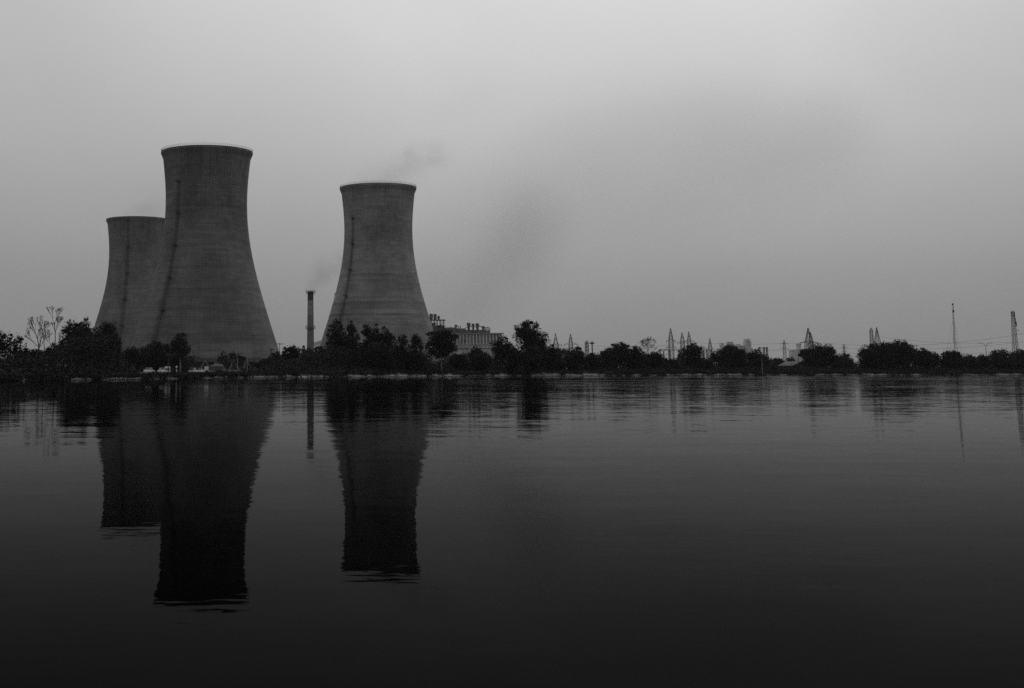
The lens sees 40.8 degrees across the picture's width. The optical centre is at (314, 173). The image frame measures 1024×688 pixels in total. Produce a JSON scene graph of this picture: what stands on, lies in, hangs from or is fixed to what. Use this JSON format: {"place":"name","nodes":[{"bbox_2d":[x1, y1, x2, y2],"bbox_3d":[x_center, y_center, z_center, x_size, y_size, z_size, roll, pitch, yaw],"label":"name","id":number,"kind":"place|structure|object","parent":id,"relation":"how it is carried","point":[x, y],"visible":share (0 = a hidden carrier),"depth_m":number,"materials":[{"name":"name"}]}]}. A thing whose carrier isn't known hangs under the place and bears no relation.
{"place":"outdoors","nodes":[
{"label":"outdoors","id":0,"kind":"place"},
{"bbox_2d":[131,143,280,371],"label":"cooling tower","id":1,"kind":"structure","parent":0,"point":[205,294],"depth_m":692.01,"materials":[{"name":"concrete"}]},
{"bbox_2d":[314,181,442,364],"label":"cooling tower","id":2,"kind":"structure","parent":0,"point":[378,283],"depth_m":834.59,"materials":[{"name":"concrete"}]},
{"bbox_2d":[0,375,1023,687],"bbox_3d":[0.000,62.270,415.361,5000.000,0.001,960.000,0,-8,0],"label":"lake water","id":3,"kind":"structure","parent":0,"point":[794,531],"depth_m":13.52,"materials":[{"name":"black liquid"}]},
{"bbox_2d":[0,372,1023,380],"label":"embankment","id":4,"kind":"structure","parent":0,"point":[550,374],"depth_m":438.46,"materials":[{"name":"stone"}]},
{"bbox_2d":[0,369,1023,380],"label":"bank weeds","id":5,"kind":"object","parent":4,"relation":"on","point":[41,376],"visible":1,"depth_m":399.12,"materials":[{"name":"black plant"}]},
{"bbox_2d":[0,0,1023,368],"label":"sky","id":6,"kind":"structure","parent":0,"point":[605,173],"materials":[{"name":"grey"}]},
{"bbox_2d":[39,371,999,379],"bbox_3d":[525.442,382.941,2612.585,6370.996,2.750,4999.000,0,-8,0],"label":"ground","id":7,"kind":"structure","parent":0,"point":[352,374],"depth_m":382.66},
{"bbox_2d":[0,330,10,357],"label":"tree","id":8,"kind":"object","parent":7,"relation":"on","point":[3,342],"visible":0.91,"depth_m":260.03,"materials":[{"name":"black plant"}]},
{"bbox_2d":[1,331,17,358],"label":"tree","id":9,"kind":"object","parent":7,"relation":"on","point":[9,344],"visible":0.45,"depth_m":263.79,"materials":[{"name":"black plant"}]},
{"bbox_2d":[12,332,28,355],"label":"tree","id":10,"kind":"object","parent":7,"relation":"on","point":[15,347],"visible":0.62,"depth_m":260.87,"materials":[{"name":"black plant"}]},
{"bbox_2d":[23,346,43,363],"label":"tree","id":11,"kind":"object","parent":7,"relation":"on","point":[33,351],"visible":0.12,"depth_m":268.78,"materials":[{"name":"black plant"}]},
{"bbox_2d":[24,316,52,367],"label":"bare tree","id":12,"kind":"object","parent":7,"relation":"on","point":[39,332],"visible":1,"depth_m":260.38,"materials":[{"name":"grey plant"}]},
{"bbox_2d":[39,322,50,352],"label":"bare tree","id":13,"kind":"object","parent":7,"relation":"on","point":[48,331],"visible":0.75,"depth_m":266.57,"materials":[{"name":"grey plant"}]},
{"bbox_2d":[45,342,58,356],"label":"tree","id":14,"kind":"object","parent":7,"relation":"on","point":[51,348],"visible":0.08,"depth_m":273.68,"materials":[{"name":"black plant"}]},
{"bbox_2d":[44,306,63,348],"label":"bare tree","id":15,"kind":"object","parent":7,"relation":"on","point":[60,319],"visible":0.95,"depth_m":268.77,"materials":[{"name":"grey plant"}]},
{"bbox_2d":[57,317,79,357],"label":"tree","id":16,"kind":"object","parent":7,"relation":"on","point":[68,330],"visible":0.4,"depth_m":277.73,"materials":[{"name":"black plant"}]},
{"bbox_2d":[63,326,96,365],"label":"tree","id":17,"kind":"object","parent":7,"relation":"on","point":[79,332],"visible":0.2,"depth_m":273.31,"materials":[{"name":"black plant"}]},
{"bbox_2d":[76,317,94,337],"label":"tree","id":18,"kind":"object","parent":7,"relation":"on","point":[83,324],"visible":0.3,"depth_m":281.87,"materials":[{"name":"black plant"}]},
{"bbox_2d":[89,320,123,359],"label":"tree","id":19,"kind":"object","parent":7,"relation":"on","point":[106,327],"visible":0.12,"depth_m":285.42,"materials":[{"name":"black plant"}]},
{"bbox_2d":[104,338,123,362],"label":"tree","id":20,"kind":"object","parent":7,"relation":"on","point":[117,344],"visible":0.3,"depth_m":281.08,"materials":[{"name":"black plant"}]},
{"bbox_2d":[89,216,164,363],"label":"cooling tower","id":21,"kind":"structure","parent":7,"relation":"on","point":[135,242],"depth_m":1016.64,"materials":[{"name":"concrete"}]},
{"bbox_2d":[122,345,143,366],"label":"tree","id":22,"kind":"object","parent":7,"relation":"on","point":[133,352],"visible":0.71,"depth_m":395.09,"materials":[{"name":"black plant"}]},
{"bbox_2d":[143,368,154,372],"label":"parked car","id":23,"kind":"object","parent":7,"relation":"on","point":[148,370],"visible":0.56,"depth_m":366.94,"materials":[{"name":"white paint"}]},
{"bbox_2d":[138,340,171,369],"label":"tree","id":24,"kind":"object","parent":7,"relation":"on","point":[150,350],"visible":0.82,"depth_m":399.46,"materials":[{"name":"black plant"}]},
{"bbox_2d":[169,353,183,368],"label":"tree","id":25,"kind":"object","parent":7,"relation":"on","point":[175,362],"visible":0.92,"depth_m":393.39,"materials":[{"name":"black plant"}]},
{"bbox_2d":[169,332,191,371],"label":"tree","id":26,"kind":"object","parent":7,"relation":"on","point":[179,350],"visible":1,"depth_m":391.12,"materials":[{"name":"black plant"}]},
{"bbox_2d":[204,365,223,371],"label":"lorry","id":27,"kind":"object","parent":7,"relation":"on","point":[216,368],"visible":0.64,"depth_m":367.22,"materials":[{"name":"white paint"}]},
{"bbox_2d":[216,350,228,365],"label":"tree","id":28,"kind":"object","parent":7,"relation":"on","point":[223,358],"visible":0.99,"depth_m":465.46,"materials":[{"name":"black plant"}]},
{"bbox_2d":[227,350,236,370],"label":"tree","id":29,"kind":"object","parent":7,"relation":"on","point":[233,355],"visible":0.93,"depth_m":470.28,"materials":[{"name":"black plant"}]},
{"bbox_2d":[237,353,246,368],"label":"tree","id":30,"kind":"object","parent":7,"relation":"on","point":[239,357],"visible":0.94,"depth_m":475.24,"materials":[{"name":"black plant"}]},
{"bbox_2d":[253,358,271,370],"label":"tree","id":31,"kind":"object","parent":7,"relation":"on","point":[259,363],"visible":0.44,"depth_m":380.57,"materials":[{"name":"black plant"}]},
{"bbox_2d":[267,351,285,364],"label":"tree","id":32,"kind":"object","parent":7,"relation":"on","point":[277,355],"visible":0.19,"depth_m":385.79,"materials":[{"name":"black plant"}]},
{"bbox_2d":[281,347,290,365],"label":"tree","id":33,"kind":"object","parent":7,"relation":"on","point":[287,355],"visible":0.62,"depth_m":394.00,"materials":[{"name":"black plant"}]},
{"bbox_2d":[286,344,301,360],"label":"tree","id":34,"kind":"object","parent":7,"relation":"on","point":[292,349],"visible":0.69,"depth_m":396.08,"materials":[{"name":"black plant"}]},
{"bbox_2d":[299,345,314,363],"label":"tree","id":35,"kind":"object","parent":7,"relation":"on","point":[304,349],"visible":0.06,"depth_m":392.20,"materials":[{"name":"black plant"}]},
{"bbox_2d":[306,290,314,349],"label":"chimney","id":36,"kind":"object","parent":7,"relation":"on","point":[310,327],"visible":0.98,"depth_m":1072.39,"materials":[{"name":"concrete"}]},
{"bbox_2d":[314,342,325,352],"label":"tree","id":37,"kind":"object","parent":7,"relation":"on","point":[318,347],"visible":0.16,"depth_m":398.60,"materials":[{"name":"black plant"}]},
{"bbox_2d":[326,316,346,360],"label":"tree","id":38,"kind":"object","parent":7,"relation":"on","point":[337,338],"visible":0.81,"depth_m":391.40,"materials":[{"name":"black plant"}]},
{"bbox_2d":[342,335,362,365],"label":"tree","id":39,"kind":"object","parent":7,"relation":"on","point":[352,344],"visible":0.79,"depth_m":388.05,"materials":[{"name":"black plant"}]},
{"bbox_2d":[344,319,360,343],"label":"tree","id":40,"kind":"object","parent":7,"relation":"on","point":[351,330],"visible":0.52,"depth_m":394.89,"materials":[{"name":"black plant"}]},
{"bbox_2d":[360,324,379,365],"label":"tree","id":41,"kind":"object","parent":7,"relation":"on","point":[369,336],"visible":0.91,"depth_m":396.32,"materials":[{"name":"black plant"}]},
{"bbox_2d":[372,323,383,348],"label":"tree","id":42,"kind":"object","parent":7,"relation":"on","point":[380,334],"visible":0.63,"depth_m":397.93,"materials":[{"name":"black plant"}]},
{"bbox_2d":[362,339,398,369],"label":"tree","id":43,"kind":"object","parent":7,"relation":"on","point":[380,354],"visible":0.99,"depth_m":387.25,"materials":[{"name":"black plant"}]},
{"bbox_2d":[380,326,395,346],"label":"tree","id":44,"kind":"object","parent":7,"relation":"on","point":[388,337],"visible":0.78,"depth_m":398.38,"materials":[{"name":"black plant"}]},
{"bbox_2d":[391,334,411,365],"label":"tree","id":45,"kind":"object","parent":7,"relation":"on","point":[400,349],"visible":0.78,"depth_m":401.45,"materials":[{"name":"black plant"}]},
{"bbox_2d":[402,348,427,370],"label":"tree","id":46,"kind":"object","parent":7,"relation":"on","point":[413,359],"visible":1,"depth_m":396.90,"materials":[{"name":"black plant"}]},
{"bbox_2d":[408,333,426,351],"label":"tree","id":47,"kind":"object","parent":7,"relation":"on","point":[416,341],"visible":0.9,"depth_m":404.16,"materials":[{"name":"black plant"}]},
{"bbox_2d":[429,314,445,359],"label":"boiler frame","id":48,"kind":"object","parent":7,"relation":"on","point":[436,319],"visible":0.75,"depth_m":1243.21,"materials":[{"name":"grey metal"}]},
{"bbox_2d":[424,324,458,369],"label":"tree","id":49,"kind":"object","parent":7,"relation":"on","point":[445,347],"visible":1,"depth_m":407.34,"materials":[{"name":"black plant"}]},
{"bbox_2d":[448,352,469,369],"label":"tree","id":50,"kind":"object","parent":7,"relation":"on","point":[459,361],"visible":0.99,"depth_m":419.66,"materials":[{"name":"black plant"}]},
{"bbox_2d":[445,333,503,362],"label":"turbine hall","id":51,"kind":"structure","parent":7,"relation":"on","point":[482,341],"depth_m":1339.47,"materials":[{"name":"concrete"}]},
{"bbox_2d":[441,323,489,332],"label":"rooftop ducts","id":52,"kind":"object","parent":51,"relation":"on","point":[455,329],"visible":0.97,"depth_m":1352.38,"materials":[{"name":"grey metal"}]},
{"bbox_2d":[468,345,481,368],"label":"tree","id":53,"kind":"object","parent":7,"relation":"on","point":[472,352],"visible":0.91,"depth_m":426.00,"materials":[{"name":"black plant"}]},
{"bbox_2d":[467,350,492,369],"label":"tree","id":54,"kind":"object","parent":7,"relation":"on","point":[479,362],"visible":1,"depth_m":422.48,"materials":[{"name":"black plant"}]},
{"bbox_2d":[490,335,515,369],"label":"tree","id":55,"kind":"object","parent":7,"relation":"on","point":[499,349],"visible":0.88,"depth_m":435.29,"materials":[{"name":"black plant"}]},
{"bbox_2d":[0,330,1023,371],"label":"thicket","id":56,"kind":"object","parent":7,"relation":"on","point":[327,355],"visible":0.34,"depth_m":375.25,"materials":[{"name":"black plant"}]},
{"bbox_2d":[0,356,1023,374],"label":"undergrowth","id":57,"kind":"object","parent":7,"relation":"on","point":[98,368],"visible":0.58,"depth_m":378.55,"materials":[{"name":"black plant"}]},
{"bbox_2d":[502,345,523,374],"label":"tree","id":58,"kind":"object","parent":7,"relation":"on","point":[513,357],"visible":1,"depth_m":430.92,"materials":[{"name":"black plant"}]},
{"bbox_2d":[509,319,550,352],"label":"tree","id":59,"kind":"object","parent":7,"relation":"on","point":[526,334],"visible":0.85,"depth_m":443.03,"materials":[{"name":"black plant"}]},
{"bbox_2d":[521,345,548,374],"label":"tree","id":60,"kind":"object","parent":7,"relation":"on","point":[533,358],"visible":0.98,"depth_m":434.11,"materials":[{"name":"black plant"}]},
{"bbox_2d":[542,344,566,369],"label":"tree","id":61,"kind":"object","parent":7,"relation":"on","point":[553,361],"visible":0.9,"depth_m":449.38,"materials":[{"name":"black plant"}]},
{"bbox_2d":[550,333,560,354],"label":"transmission pylon","id":62,"kind":"object","parent":7,"relation":"on","point":[556,343],"visible":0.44,"depth_m":1220.48,"materials":[{"name":"metal"}]},
{"bbox_2d":[564,334,577,350],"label":"transmission pylon","id":63,"kind":"object","parent":7,"relation":"on","point":[570,342],"visible":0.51,"depth_m":1235.20,"materials":[{"name":"metal"}]},
{"bbox_2d":[564,346,586,369],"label":"tree","id":64,"kind":"object","parent":7,"relation":"on","point":[574,358],"visible":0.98,"depth_m":456.38,"materials":[{"name":"black plant"}]},
{"bbox_2d":[585,340,588,354],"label":"substation gantry","id":65,"kind":"object","parent":7,"relation":"on","point":[586,347],"visible":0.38,"depth_m":714.02,"materials":[{"name":"metal"}]},
{"bbox_2d":[582,352,603,369],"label":"tree","id":66,"kind":"object","parent":7,"relation":"on","point":[593,361],"visible":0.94,"depth_m":464.41,"materials":[{"name":"black plant"}]},
{"bbox_2d":[597,346,616,368],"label":"tree","id":67,"kind":"object","parent":7,"relation":"on","point":[608,360],"visible":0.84,"depth_m":471.96,"materials":[{"name":"black plant"}]},
{"bbox_2d":[610,341,629,367],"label":"tree","id":68,"kind":"object","parent":7,"relation":"on","point":[619,350],"visible":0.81,"depth_m":479.66,"materials":[{"name":"black plant"}]},
{"bbox_2d":[625,344,650,368],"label":"tree","id":69,"kind":"object","parent":7,"relation":"on","point":[636,357],"visible":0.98,"depth_m":478.96,"materials":[{"name":"black plant"}]},
{"bbox_2d":[638,337,656,353],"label":"bare tree","id":70,"kind":"object","parent":7,"relation":"on","point":[647,339],"visible":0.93,"depth_m":491.40,"materials":[{"name":"grey plant"}]},
{"bbox_2d":[644,351,667,369],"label":"tree","id":71,"kind":"object","parent":7,"relation":"on","point":[657,362],"visible":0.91,"depth_m":485.56,"materials":[{"name":"black plant"}]},
{"bbox_2d":[659,349,678,359],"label":"substation gantry","id":72,"kind":"object","parent":7,"relation":"on","point":[668,352],"visible":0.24,"depth_m":773.06,"materials":[{"name":"metal"}]},
{"bbox_2d":[663,358,678,367],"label":"tree","id":73,"kind":"object","parent":7,"relation":"on","point":[672,361],"visible":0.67,"depth_m":493.59,"materials":[{"name":"black plant"}]},
{"bbox_2d":[666,328,676,357],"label":"transmission pylon","id":74,"kind":"object","parent":7,"relation":"on","point":[669,345],"visible":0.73,"depth_m":1190.51,"materials":[{"name":"metal"}]},
{"bbox_2d":[677,333,687,355],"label":"transmission pylon","id":75,"kind":"object","parent":7,"relation":"on","point":[682,344],"visible":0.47,"depth_m":1310.06,"materials":[{"name":"metal"}]},
{"bbox_2d":[685,331,694,345],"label":"transmission pylon","id":76,"kind":"object","parent":7,"relation":"on","point":[689,339],"visible":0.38,"depth_m":1340.28,"materials":[{"name":"metal"}]},
{"bbox_2d":[677,342,705,367],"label":"tree","id":77,"kind":"object","parent":7,"relation":"on","point":[691,353],"visible":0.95,"depth_m":498.77,"materials":[{"name":"black plant"}]},
{"bbox_2d":[701,358,713,369],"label":"tree","id":78,"kind":"object","parent":7,"relation":"on","point":[706,360],"visible":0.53,"depth_m":503.56,"materials":[{"name":"black plant"}]},
{"bbox_2d":[703,349,711,358],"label":"substation gantry","id":79,"kind":"object","parent":7,"relation":"on","point":[707,353],"visible":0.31,"depth_m":892.03,"materials":[{"name":"metal"}]},
{"bbox_2d":[707,338,713,354],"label":"transmission pylon","id":80,"kind":"object","parent":7,"relation":"on","point":[710,346],"visible":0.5,"depth_m":1413.52,"materials":[{"name":"metal"}]},
{"bbox_2d":[707,344,748,368],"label":"tree","id":81,"kind":"object","parent":7,"relation":"on","point":[728,352],"visible":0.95,"depth_m":504.42,"materials":[{"name":"black plant"}]},
{"bbox_2d":[719,339,752,359],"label":"power block","id":82,"kind":"structure","parent":7,"relation":"on","point":[746,346],"depth_m":3374.09,"materials":[{"name":"concrete"}]},
{"bbox_2d":[745,349,770,368],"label":"tree","id":83,"kind":"object","parent":7,"relation":"on","point":[755,356],"visible":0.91,"depth_m":509.03,"materials":[{"name":"black plant"}]},
{"bbox_2d":[758,347,767,355],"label":"substation gantry","id":84,"kind":"object","parent":7,"relation":"on","point":[764,350],"visible":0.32,"depth_m":812.85,"materials":[{"name":"metal"}]},
{"bbox_2d":[770,357,784,366],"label":"tree","id":85,"kind":"object","parent":7,"relation":"on","point":[776,360],"visible":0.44,"depth_m":632.36,"materials":[{"name":"black plant"}]},
{"bbox_2d":[780,340,788,357],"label":"transmission pylon","id":86,"kind":"object","parent":7,"relation":"on","point":[784,346],"visible":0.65,"depth_m":2008.28,"materials":[{"name":"metal"}]},
{"bbox_2d":[779,361,805,368],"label":"gabled house","id":87,"kind":"structure","parent":7,"relation":"on","point":[787,363],"depth_m":531.90,"materials":[{"name":"concrete"}]},
{"bbox_2d":[789,343,801,360],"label":"industrial building","id":88,"kind":"structure","parent":7,"relation":"on","point":[793,353],"depth_m":2862.92,"materials":[{"name":"concrete"}]},
{"bbox_2d":[800,328,816,348],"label":"transmission pylon","id":89,"kind":"object","parent":7,"relation":"on","point":[810,341],"visible":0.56,"depth_m":1131.69,"materials":[{"name":"metal"}]},
{"bbox_2d":[818,334,1018,345],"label":"power line","id":90,"kind":"object","parent":89,"relation":"attached to","point":[929,344],"visible":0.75,"depth_m":1077.26,"materials":[{"name":"metal"}]},
{"bbox_2d":[800,342,839,368],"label":"tree","id":91,"kind":"object","parent":7,"relation":"on","point":[816,353],"visible":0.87,"depth_m":517.75,"materials":[{"name":"black plant"}]},
{"bbox_2d":[831,353,853,369],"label":"tree","id":92,"kind":"object","parent":7,"relation":"on","point":[843,356],"visible":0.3,"depth_m":523.90,"materials":[{"name":"black plant"}]},
{"bbox_2d":[869,328,873,343],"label":"transmission pylon","id":93,"kind":"object","parent":7,"relation":"on","point":[870,332],"visible":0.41,"depth_m":1221.26,"materials":[{"name":"metal"}]},
{"bbox_2d":[853,341,895,370],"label":"tree","id":94,"kind":"object","parent":7,"relation":"on","point":[872,356],"visible":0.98,"depth_m":517.58,"materials":[{"name":"black plant"}]},
{"bbox_2d":[874,327,880,346],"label":"transmission pylon","id":95,"kind":"object","parent":7,"relation":"on","point":[876,332],"visible":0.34,"depth_m":1192.14,"materials":[{"name":"metal"}]},
{"bbox_2d":[884,339,918,368],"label":"tree","id":96,"kind":"object","parent":7,"relation":"on","point":[902,354],"visible":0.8,"depth_m":519.83,"materials":[{"name":"black plant"}]},
{"bbox_2d":[914,347,941,368],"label":"tree","id":97,"kind":"object","parent":7,"relation":"on","point":[929,359],"visible":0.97,"depth_m":524.77,"materials":[{"name":"black plant"}]},
{"bbox_2d":[939,348,962,368],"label":"tree","id":98,"kind":"object","parent":7,"relation":"on","point":[953,356],"visible":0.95,"depth_m":528.51,"materials":[{"name":"black plant"}]},
{"bbox_2d":[946,303,960,350],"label":"guyed mast","id":99,"kind":"object","parent":7,"relation":"on","point":[954,332],"visible":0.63,"depth_m":636.33,"materials":[{"name":"metal"}]},
{"bbox_2d":[958,354,980,368],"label":"tree","id":100,"kind":"object","parent":7,"relation":"on","point":[971,361],"visible":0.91,"depth_m":531.13,"materials":[{"name":"black plant"}]},
{"bbox_2d":[977,354,992,369],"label":"tree","id":101,"kind":"object","parent":7,"relation":"on","point":[983,364],"visible":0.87,"depth_m":533.11,"materials":[{"name":"black plant"}]},
{"bbox_2d":[989,347,1017,369],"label":"tree","id":102,"kind":"object","parent":7,"relation":"on","point":[1003,357],"visible":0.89,"depth_m":532.28,"materials":[{"name":"black plant"}]},
{"bbox_2d":[1011,311,1018,351],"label":"telecom tower","id":103,"kind":"structure","parent":7,"relation":"on","point":[1012,318],"depth_m":616.14,"materials":[{"name":"metal"}]},
{"bbox_2d":[1011,348,1023,368],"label":"tree","id":104,"kind":"object","parent":7,"relation":"on","point":[1018,353],"visible":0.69,"depth_m":537.87,"materials":[{"name":"black plant"}]}
]}

